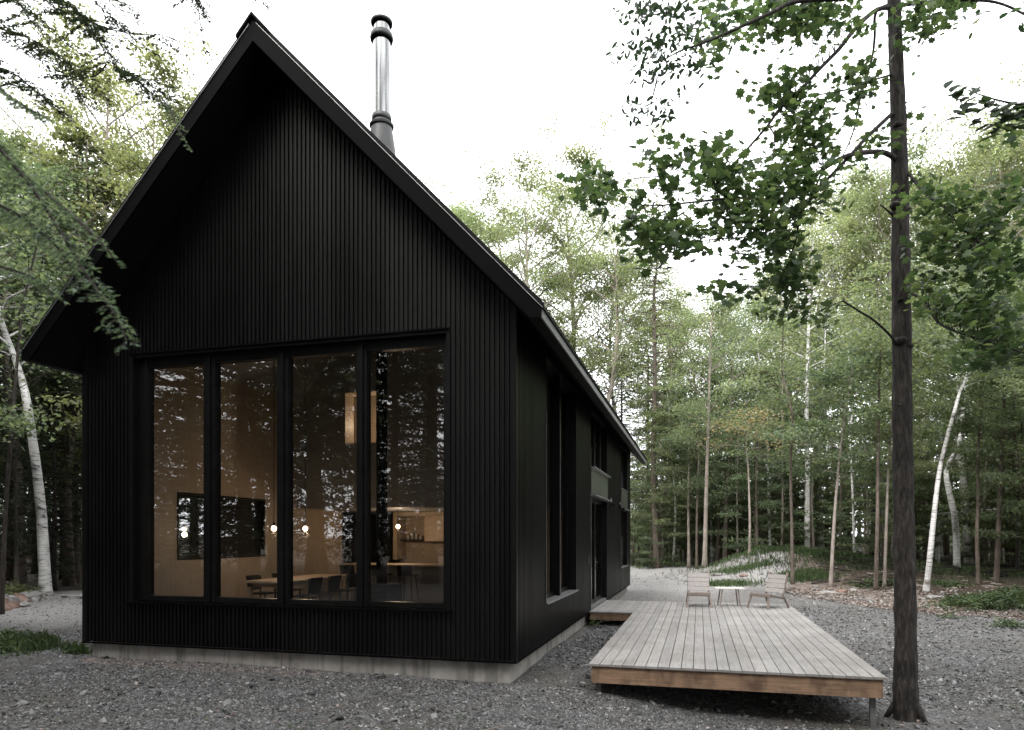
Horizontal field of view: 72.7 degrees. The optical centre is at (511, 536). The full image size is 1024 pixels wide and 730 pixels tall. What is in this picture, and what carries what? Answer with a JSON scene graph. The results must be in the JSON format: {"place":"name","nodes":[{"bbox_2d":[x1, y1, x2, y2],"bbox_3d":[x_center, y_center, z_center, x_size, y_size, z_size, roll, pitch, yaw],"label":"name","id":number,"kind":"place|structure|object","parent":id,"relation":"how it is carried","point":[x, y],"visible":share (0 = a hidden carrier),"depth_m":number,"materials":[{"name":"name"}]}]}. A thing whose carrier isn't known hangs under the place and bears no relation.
{"place":"outdoors","nodes":[
{"label":"outdoors","id":0,"kind":"place"},
{"bbox_2d":[0,627,92,655],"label":"grass","id":1,"kind":"structure","parent":0,"point":[82,648],"depth_m":12.24,"materials":[{"name":"green plant"}]},
{"bbox_2d":[0,536,1023,729],"bbox_3d":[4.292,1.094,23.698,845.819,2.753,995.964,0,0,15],"label":"ground","id":2,"kind":"structure","parent":0,"point":[652,589],"depth_m":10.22,"materials":[{"name":"grey gravel"}]},
{"bbox_2d":[0,408,56,584],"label":"hemlock","id":3,"kind":"object","parent":2,"relation":"on","point":[15,528],"visible":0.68,"depth_m":19.97,"materials":[{"name":"green plant"}]},
{"bbox_2d":[0,274,59,588],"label":"hemlock","id":4,"kind":"object","parent":2,"relation":"on","point":[9,560],"visible":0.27,"depth_m":22.51,"materials":[{"name":"green plant"}]},
{"bbox_2d":[0,285,81,580],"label":"hemlock","id":5,"kind":"object","parent":2,"relation":"on","point":[60,534],"visible":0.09,"depth_m":26.71,"materials":[{"name":"green plant"}]},
{"bbox_2d":[0,241,81,580],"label":"hemlock","id":6,"kind":"object","parent":2,"relation":"on","point":[9,566],"visible":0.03,"depth_m":25.89,"materials":[{"name":"green plant"}]},
{"bbox_2d":[1,377,81,590],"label":"hemlock","id":7,"kind":"object","parent":2,"relation":"on","point":[54,533],"visible":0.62,"depth_m":21.95,"materials":[{"name":"green plant"}]},
{"bbox_2d":[0,118,89,492],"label":"leafy tree","id":8,"kind":"object","parent":2,"relation":"on","point":[25,140],"visible":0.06,"depth_m":24.54,"materials":[{"name":"green plant"}]},
{"bbox_2d":[0,148,91,596],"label":"birch","id":9,"kind":"object","parent":2,"relation":"on","point":[44,571],"visible":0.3,"depth_m":19.97,"materials":[{"name":"green plant"}]},
{"bbox_2d":[0,181,102,613],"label":"young tree","id":10,"kind":"object","parent":2,"relation":"on","point":[11,417],"visible":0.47,"depth_m":15.86,"materials":[{"name":"green plant"}]},
{"bbox_2d":[0,136,120,588],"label":"leafy tree","id":11,"kind":"object","parent":2,"relation":"on","point":[102,200],"visible":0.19,"depth_m":22.64,"materials":[{"name":"green plant"}]},
{"bbox_2d":[41,375,81,582],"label":"hemlock","id":12,"kind":"object","parent":2,"relation":"on","point":[77,546],"visible":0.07,"depth_m":24.92,"materials":[{"name":"green plant"}]},
{"bbox_2d":[0,88,148,589],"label":"tall tree","id":13,"kind":"object","parent":2,"relation":"on","point":[64,175],"visible":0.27,"depth_m":21.58,"materials":[{"name":"green plant"}]},
{"bbox_2d":[0,113,182,585],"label":"leafy tree","id":14,"kind":"object","parent":2,"relation":"on","point":[66,138],"visible":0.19,"depth_m":23.20,"materials":[{"name":"green plant"}]},
{"bbox_2d":[0,0,223,316],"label":"tall tree","id":15,"kind":"object","parent":2,"relation":"on","point":[157,64],"visible":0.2,"depth_m":26.33,"materials":[{"name":"green plant"}]},
{"bbox_2d":[24,6,202,251],"bbox_3d":[-15.959,-10.116,30.708,9.991,24.000,9.702,0,0,23],"label":"tall tree","id":16,"kind":"object","parent":2,"relation":"on","point":[133,100],"visible":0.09,"depth_m":29.68,"materials":[{"name":"green plant"}]},
{"bbox_2d":[0,0,270,354],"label":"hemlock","id":17,"kind":"object","parent":2,"relation":"on","point":[41,194],"visible":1,"depth_m":5.30,"materials":[{"name":"green plant"}]},
{"bbox_2d":[179,497,203,555],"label":"hemlock","id":18,"kind":"object","parent":2,"relation":"on","point":[194,521],"visible":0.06,"depth_m":20.57,"materials":[{"name":"green plant"}]},
{"bbox_2d":[20,11,646,682],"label":"house","id":19,"kind":"structure","parent":2,"relation":"on","point":[294,243],"depth_m":11.01,"materials":[{"name":"black wood"}]},
{"bbox_2d":[177,492,264,559],"bbox_3d":[-6.237,-0.210,14.851,0.290,1.320,2.810,0,0,15],"label":"window","id":20,"kind":"structure","parent":19,"relation":"in","point":[242,519],"depth_m":15.46,"materials":[{"name":"black glass"}]},
{"bbox_2d":[125,327,452,613],"bbox_3d":[-3.535,-0.960,10.964,5.685,4.120,0.575,0,0,15],"label":"window","id":21,"kind":"structure","parent":19,"relation":"in","point":[142,366],"depth_m":10.88,"materials":[{"name":"black metal"}]},
{"bbox_2d":[243,574,350,599],"bbox_3d":[-4.403,1.225,14.643,0.960,0.750,2.700,0,0,15],"label":"dining table","id":22,"kind":"object","parent":19,"relation":"on","point":[300,580],"visible":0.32,"depth_m":13.86,"materials":[{"name":"brown wood"}]},
{"bbox_2d":[342,512,375,563],"bbox_3d":[-4.610,-0.050,20.911,0.290,1.760,2.460,0,0,15],"label":"window","id":23,"kind":"structure","parent":19,"relation":"in","point":[348,518],"depth_m":20.49,"materials":[{"name":"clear glass"}]},
{"bbox_2d":[371,352,401,600],"bbox_3d":[-2.249,-2.226,11.986,0.560,7.652,0.455,0,0,15],"label":"wood stove","id":24,"kind":"object","parent":19,"relation":"on","point":[382,589],"visible":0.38,"depth_m":11.91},
{"bbox_2d":[338,563,443,599],"bbox_3d":[-2.381,1.150,17.931,4.100,0.900,1.000,0,0,15],"label":"kitchen counter","id":25,"kind":"object","parent":19,"relation":"on","point":[430,580],"visible":0.44,"depth_m":17.74,"materials":[{"name":"brown wood"}]},
{"bbox_2d":[424,516,443,540],"bbox_3d":[-1.822,-0.239,20.016,1.300,0.718,0.478,0,0,15],"label":"wall cupboard","id":26,"kind":"object","parent":19,"relation":"attached to","point":[433,528],"depth_m":19.88,"materials":[{"name":"brown wood"}]},
{"bbox_2d":[546,355,578,604],"bbox_3d":[0.839,-0.965,13.132,0.330,4.190,3.040,0,0,15],"label":"window","id":27,"kind":"structure","parent":19,"relation":"in","point":[558,382],"depth_m":13.54,"materials":[{"name":"black metal"}]},
{"bbox_2d":[590,496,606,610],"bbox_3d":[2.157,0.389,17.955,0.235,2.723,3.060,0,0,15],"label":"glass door","id":28,"kind":"structure","parent":19,"relation":"in","point":[598,508],"depth_m":18.68,"materials":[{"name":"black glass"}]},
{"bbox_2d":[590,408,607,477],"bbox_3d":[2.136,-2.350,17.961,0.330,1.420,3.080,0,0,15],"label":"window","id":29,"kind":"structure","parent":19,"relation":"in","point":[598,430],"depth_m":18.40,"materials":[{"name":"black glass"}]},
{"bbox_2d":[412,171,596,301],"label":"tall tree","id":30,"kind":"object","parent":2,"relation":"on","point":[466,218],"visible":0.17,"depth_m":47.84,"materials":[{"name":"green plant"}]},
{"bbox_2d":[0,384,1021,558],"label":"distant woods","id":31,"kind":"object","parent":2,"relation":"on","point":[802,543],"visible":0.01,"depth_m":48.23,"materials":[{"name":"green plant"}]},
{"bbox_2d":[453,103,615,339],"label":"tall tree","id":32,"kind":"object","parent":2,"relation":"on","point":[503,211],"visible":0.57,"depth_m":43.86,"materials":[{"name":"green plant"}]},
{"bbox_2d":[457,109,680,375],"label":"tall tree","id":33,"kind":"object","parent":2,"relation":"on","point":[574,161],"visible":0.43,"depth_m":45.50,"materials":[{"name":"green plant"}]},
{"bbox_2d":[532,243,695,558],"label":"birch","id":34,"kind":"object","parent":2,"relation":"on","point":[602,313],"visible":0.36,"depth_m":45.30,"materials":[{"name":"green plant"}]},
{"bbox_2d":[544,167,694,402],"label":"tall tree","id":35,"kind":"object","parent":2,"relation":"on","point":[625,271],"visible":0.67,"depth_m":41.58,"materials":[{"name":"green plant"}]},
{"bbox_2d":[604,352,650,505],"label":"hemlock","id":36,"kind":"object","parent":2,"relation":"on","point":[621,408],"visible":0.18,"depth_m":46.65,"materials":[{"name":"green plant"}]},
{"bbox_2d":[630,455,672,564],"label":"leafy tree","id":37,"kind":"object","parent":2,"relation":"on","point":[635,538],"visible":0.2,"depth_m":41.02,"materials":[{"name":"green plant"}]},
{"bbox_2d":[630,483,677,567],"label":"leafy tree","id":38,"kind":"object","parent":2,"relation":"on","point":[640,534],"visible":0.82,"depth_m":38.18,"materials":[{"name":"green plant"}]},
{"bbox_2d":[605,258,705,568],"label":"hemlock","id":39,"kind":"object","parent":2,"relation":"on","point":[654,401],"visible":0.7,"depth_m":37.82,"materials":[{"name":"green plant"}]},
{"bbox_2d":[602,267,726,561],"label":"tall tree","id":40,"kind":"object","parent":2,"relation":"on","point":[670,356],"visible":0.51,"depth_m":42.45,"materials":[{"name":"green plant"}]},
{"bbox_2d":[638,392,713,564],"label":"sapling","id":41,"kind":"object","parent":2,"relation":"on","point":[674,539],"visible":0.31,"depth_m":40.00,"materials":[{"name":"green plant"}]},
{"bbox_2d":[630,409,723,567],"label":"leafy tree","id":42,"kind":"object","parent":2,"relation":"on","point":[662,416],"visible":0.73,"depth_m":37.53,"materials":[{"name":"green plant"}]},
{"bbox_2d":[630,382,725,560],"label":"leafy tree","id":43,"kind":"object","parent":2,"relation":"on","point":[637,461],"visible":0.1,"depth_m":43.42,"materials":[{"name":"green plant"}]},
{"bbox_2d":[636,414,731,567],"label":"sapling","id":44,"kind":"object","parent":2,"relation":"on","point":[688,534],"visible":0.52,"depth_m":36.86,"materials":[{"name":"green plant"}]},
{"bbox_2d":[627,283,749,556],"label":"tall tree","id":45,"kind":"object","parent":2,"relation":"on","point":[705,329],"visible":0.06,"depth_m":48.75,"materials":[{"name":"green plant"}]},
{"bbox_2d":[650,393,736,567],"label":"sapling","id":46,"kind":"object","parent":2,"relation":"on","point":[697,506],"visible":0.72,"depth_m":35.78,"materials":[{"name":"green plant"}]},
{"bbox_2d":[639,387,751,562],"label":"leafy tree","id":47,"kind":"object","parent":2,"relation":"on","point":[692,542],"visible":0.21,"depth_m":41.24,"materials":[{"name":"green plant"}]},
{"bbox_2d":[651,292,756,557],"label":"tall tree","id":48,"kind":"object","parent":2,"relation":"on","point":[728,329],"visible":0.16,"depth_m":45.77,"materials":[{"name":"green plant"}]},
{"bbox_2d":[656,387,759,561],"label":"leafy tree","id":49,"kind":"object","parent":2,"relation":"on","point":[717,557],"visible":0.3,"depth_m":39.97,"materials":[{"name":"green plant"}]},
{"bbox_2d":[667,403,766,554],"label":"leafy tree","id":50,"kind":"object","parent":2,"relation":"on","point":[730,502],"visible":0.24,"depth_m":40.57,"materials":[{"name":"green plant"}]},
{"bbox_2d":[647,293,797,567],"bbox_3d":[9.869,-4.983,32.671,6.551,13.162,6.064,0,0,28],"label":"maple tree","id":51,"kind":"object","parent":2,"relation":"on","point":[721,310],"visible":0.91,"depth_m":32.79,"materials":[{"name":"green plant"}]},
{"bbox_2d":[605,0,848,132],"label":"elm tree","id":52,"kind":"object","parent":2,"relation":"on","point":[658,43],"visible":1,"depth_m":6.71,"materials":[{"name":"green plant"}]},
{"bbox_2d":[657,323,805,560],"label":"maple tree","id":53,"kind":"object","parent":2,"relation":"on","point":[725,527],"visible":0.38,"depth_m":37.94,"materials":[{"name":"green plant"}]},
{"bbox_2d":[685,406,785,552],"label":"sapling","id":54,"kind":"object","parent":2,"relation":"on","point":[737,494],"visible":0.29,"depth_m":35.71,"materials":[{"name":"green plant"}]},
{"bbox_2d":[589,600,886,728],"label":"deck","id":55,"kind":"structure","parent":2,"relation":"on","point":[776,648],"depth_m":10.39,"materials":[{"name":"grey wood"}]},
{"bbox_2d":[686,571,712,607],"bbox_3d":[4.718,1.313,17.579,0.646,0.876,0.856,0,0,13],"label":"lounge chair","id":56,"kind":"object","parent":55,"relation":"on","point":[692,583],"visible":1,"depth_m":17.83,"materials":[{"name":"grey wood"}]},
{"bbox_2d":[746,572,789,609],"bbox_3d":[6.314,1.313,17.137,0.856,0.876,0.646,0,0,-33],"label":"lounge chair","id":57,"kind":"object","parent":55,"relation":"on","point":[781,580],"visible":1,"depth_m":17.15,"materials":[{"name":"brown wood"}]},
{"bbox_2d":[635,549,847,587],"bbox_3d":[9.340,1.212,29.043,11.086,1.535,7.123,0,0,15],"label":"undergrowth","id":58,"kind":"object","parent":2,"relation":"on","point":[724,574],"visible":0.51,"depth_m":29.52,"materials":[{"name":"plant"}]},
{"bbox_2d":[690,402,801,554],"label":"young maple","id":59,"kind":"object","parent":2,"relation":"on","point":[749,503],"visible":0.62,"depth_m":30.85,"materials":[{"name":"green plant"}]},
{"bbox_2d":[694,404,828,551],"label":"leafy tree","id":60,"kind":"object","parent":2,"relation":"on","point":[757,501],"visible":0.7,"depth_m":33.74,"materials":[{"name":"green plant"}]},
{"bbox_2d":[704,297,827,545],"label":"birch","id":61,"kind":"object","parent":2,"relation":"on","point":[756,321],"visible":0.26,"depth_m":39.40,"materials":[{"name":"green plant"}]},
{"bbox_2d":[724,407,815,544],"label":"sapling","id":62,"kind":"object","parent":2,"relation":"on","point":[767,481],"visible":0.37,"depth_m":35.76,"materials":[{"name":"green plant"}]},
{"bbox_2d":[712,364,845,542],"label":"leafy tree","id":63,"kind":"object","parent":2,"relation":"on","point":[786,419],"visible":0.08,"depth_m":40.29,"materials":[{"name":"green plant"}]},
{"bbox_2d":[732,423,833,544],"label":"leafy tree","id":64,"kind":"object","parent":2,"relation":"on","point":[786,519],"visible":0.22,"depth_m":38.18,"materials":[{"name":"green plant"}]},
{"bbox_2d":[736,367,833,544],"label":"sapling","id":65,"kind":"object","parent":2,"relation":"on","point":[783,481],"visible":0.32,"depth_m":33.77,"materials":[{"name":"green plant"}]},
{"bbox_2d":[555,0,1023,722],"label":"maple tree","id":66,"kind":"object","parent":2,"relation":"on","point":[771,234],"visible":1,"depth_m":8.04,"materials":[{"name":"green plant"}]},
{"bbox_2d":[701,306,882,584],"bbox_3d":[10.176,-3.160,25.956,6.025,10.105,5.660,0,0,15],"label":"sapling","id":67,"kind":"object","parent":2,"relation":"on","point":[777,404],"visible":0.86,"depth_m":25.98,"materials":[{"name":"green plant"}]},
{"bbox_2d":[709,333,875,545],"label":"leafy tree","id":68,"kind":"object","parent":2,"relation":"on","point":[802,480],"visible":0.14,"depth_m":38.99,"materials":[{"name":"green plant"}]},
{"bbox_2d":[739,205,889,547],"bbox_3d":[14.638,-6.970,34.128,6.650,17.123,8.115,0,0,15],"label":"birch","id":69,"kind":"object","parent":2,"relation":"on","point":[819,232],"visible":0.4,"depth_m":33.92,"materials":[{"name":"green plant"}]},
{"bbox_2d":[780,389,853,547],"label":"sapling","id":70,"kind":"object","parent":2,"relation":"on","point":[812,493],"visible":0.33,"depth_m":36.83,"materials":[{"name":"green plant"}]},
{"bbox_2d":[778,305,859,549],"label":"birch","id":71,"kind":"object","parent":2,"relation":"on","point":[813,361],"visible":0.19,"depth_m":39.94,"materials":[{"name":"green plant"}]},
{"bbox_2d":[784,463,854,546],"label":"leafy tree","id":72,"kind":"object","parent":2,"relation":"on","point":[821,520],"visible":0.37,"depth_m":38.72,"materials":[{"name":"green plant"}]},
{"bbox_2d":[630,549,1023,628],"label":"undergrowth","id":73,"kind":"object","parent":2,"relation":"on","point":[1005,597],"visible":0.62,"depth_m":20.06,"materials":[{"name":"green plant"}]},
{"bbox_2d":[729,195,931,546],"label":"tall tree","id":74,"kind":"object","parent":2,"relation":"on","point":[836,288],"visible":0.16,"depth_m":43.63,"materials":[{"name":"green plant"}]},
{"bbox_2d":[745,328,925,549],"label":"leafy tree","id":75,"kind":"object","parent":2,"relation":"on","point":[815,414],"visible":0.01,"depth_m":41.72,"materials":[{"name":"green plant"}]},
{"bbox_2d":[817,499,855,549],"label":"leafy tree","id":76,"kind":"object","parent":2,"relation":"on","point":[829,534],"visible":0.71,"depth_m":31.30,"materials":[{"name":"green plant"}]},
{"bbox_2d":[747,341,927,587],"bbox_3d":[11.521,-2.453,25.022,5.896,8.812,5.186,0,0,15],"label":"sapling","id":77,"kind":"object","parent":2,"relation":"on","point":[832,374],"visible":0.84,"depth_m":24.89,"materials":[{"name":"green plant"}]},
{"bbox_2d":[663,543,1023,586],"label":"grass","id":78,"kind":"structure","parent":2,"relation":"on","point":[801,574],"depth_m":28.47,"materials":[{"name":"green plant"}]},
{"bbox_2d":[744,159,957,549],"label":"tall tree","id":79,"kind":"object","parent":2,"relation":"on","point":[887,230],"visible":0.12,"depth_m":45.22,"materials":[{"name":"green plant"}]},
{"bbox_2d":[792,350,915,552],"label":"sapling","id":80,"kind":"object","parent":2,"relation":"on","point":[852,491],"visible":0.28,"depth_m":29.95,"materials":[{"name":"green plant"}]},
{"bbox_2d":[812,253,957,589],"bbox_3d":[12.953,-3.678,23.805,4.913,11.304,6.468,0,0,15],"label":"sapling","id":81,"kind":"object","parent":2,"relation":"on","point":[879,345],"visible":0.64,"depth_m":23.67,"materials":[{"name":"green plant"}]},
{"bbox_2d":[793,109,978,554],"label":"tall tree","id":82,"kind":"object","parent":2,"relation":"on","point":[855,178],"visible":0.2,"depth_m":43.81,"materials":[{"name":"green plant"}]},
{"bbox_2d":[837,440,935,557],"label":"leafy tree","id":83,"kind":"object","parent":2,"relation":"on","point":[872,519],"visible":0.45,"depth_m":29.36,"materials":[{"name":"green plant"}]},
{"bbox_2d":[801,126,978,555],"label":"tall tree","id":84,"kind":"object","parent":2,"relation":"on","point":[864,240],"visible":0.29,"depth_m":42.20,"materials":[{"name":"green plant"}]},
{"bbox_2d":[824,337,963,586],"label":"sapling","id":85,"kind":"object","parent":2,"relation":"on","point":[916,429],"visible":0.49,"depth_m":24.34,"materials":[{"name":"green plant"}]},
{"bbox_2d":[811,317,976,548],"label":"leafy tree","id":86,"kind":"object","parent":2,"relation":"on","point":[940,531],"visible":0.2,"depth_m":32.65,"materials":[{"name":"green plant"}]},
{"bbox_2d":[838,353,952,557],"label":"sapling","id":87,"kind":"object","parent":2,"relation":"on","point":[933,461],"visible":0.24,"depth_m":29.54,"materials":[{"name":"green plant"}]},
{"bbox_2d":[780,585,1023,619],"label":"leaf litter","id":88,"kind":"object","parent":2,"relation":"on","point":[809,593],"visible":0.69,"depth_m":21.29,"materials":[{"name":"brown plant"}]},
{"bbox_2d":[807,548,1023,586],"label":"brushwood","id":89,"kind":"object","parent":2,"relation":"on","point":[1021,567],"visible":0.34,"depth_m":26.88,"materials":[{"name":"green plant"}]},
{"bbox_2d":[873,450,958,546],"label":"leafy tree","id":90,"kind":"object","parent":2,"relation":"on","point":[923,518],"visible":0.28,"depth_m":31.17,"materials":[{"name":"green plant"}]},
{"bbox_2d":[819,113,1023,552],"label":"birch","id":91,"kind":"object","parent":2,"relation":"on","point":[952,168],"visible":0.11,"depth_m":45.74,"materials":[{"name":"green plant"}]},
{"bbox_2d":[827,296,1019,559],"bbox_3d":[23.879,-5.975,38.840,8.941,15.337,10.294,0,0,-39],"label":"leafy tree","id":92,"kind":"object","parent":2,"relation":"on","point":[924,503],"visible":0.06,"depth_m":39.25,"materials":[{"name":"green plant"}]},
{"bbox_2d":[861,199,1020,565],"bbox_3d":[19.956,-6.471,30.127,8.194,16.185,7.246,0,0,-27],"label":"birch","id":93,"kind":"object","parent":2,"relation":"on","point":[966,538],"visible":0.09,"depth_m":30.32,"materials":[{"name":"green plant"}]},
{"bbox_2d":[883,286,1015,569],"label":"birch","id":94,"kind":"object","parent":2,"relation":"on","point":[956,534],"visible":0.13,"depth_m":27.97,"materials":[{"name":"green plant"}]},
{"bbox_2d":[882,271,1023,591],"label":"birch","id":95,"kind":"object","parent":2,"relation":"on","point":[928,569],"visible":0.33,"depth_m":22.93,"materials":[{"name":"green plant"}]},
{"bbox_2d":[888,58,1023,318],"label":"tall tree","id":96,"kind":"object","parent":2,"relation":"on","point":[996,152],"visible":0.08,"depth_m":42.12,"materials":[{"name":"green plant"}]},
{"bbox_2d":[891,334,1023,584],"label":"sapling","id":97,"kind":"object","parent":2,"relation":"on","point":[1011,449],"visible":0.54,"depth_m":24.36,"materials":[{"name":"green plant"}]},
{"bbox_2d":[910,79,1023,555],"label":"tall tree","id":98,"kind":"object","parent":2,"relation":"on","point":[989,154],"visible":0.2,"depth_m":39.92,"materials":[{"name":"green plant"}]},
{"bbox_2d":[914,266,1023,567],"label":"leafy tree","id":99,"kind":"object","parent":2,"relation":"on","point":[963,518],"visible":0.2,"depth_m":29.91,"materials":[{"name":"green plant"}]},
{"bbox_2d":[915,234,1023,583],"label":"maple tree","id":100,"kind":"object","parent":2,"relation":"on","point":[965,431],"visible":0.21,"depth_m":24.29,"materials":[{"name":"green plant"}]},
{"bbox_2d":[933,348,1023,538],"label":"leafy tree","id":101,"kind":"object","parent":2,"relation":"on","point":[1010,504],"visible":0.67,"depth_m":24.08,"materials":[{"name":"green plant"}]},
{"bbox_2d":[943,1,1023,143],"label":"ash tree","id":102,"kind":"object","parent":2,"relation":"on","point":[1006,114],"visible":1,"depth_m":5.62,"materials":[{"name":"green plant"}]},
{"bbox_2d":[952,342,1023,571],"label":"sapling","id":103,"kind":"object","parent":2,"relation":"on","point":[1017,526],"visible":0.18,"depth_m":27.20,"materials":[{"name":"green plant"}]},
{"bbox_2d":[953,480,1023,566],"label":"leafy tree","id":104,"kind":"object","parent":2,"relation":"on","point":[987,549],"visible":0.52,"depth_m":29.25,"materials":[{"name":"green plant"}]},
{"bbox_2d":[964,418,1023,567],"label":"leafy tree","id":105,"kind":"object","parent":2,"relation":"on","point":[1021,553],"visible":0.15,"depth_m":30.12,"materials":[{"name":"green plant"}]},
{"bbox_2d":[0,0,1023,535],"label":"sky","id":106,"kind":"structure","parent":0,"point":[463,72],"materials":[{"name":"white"}]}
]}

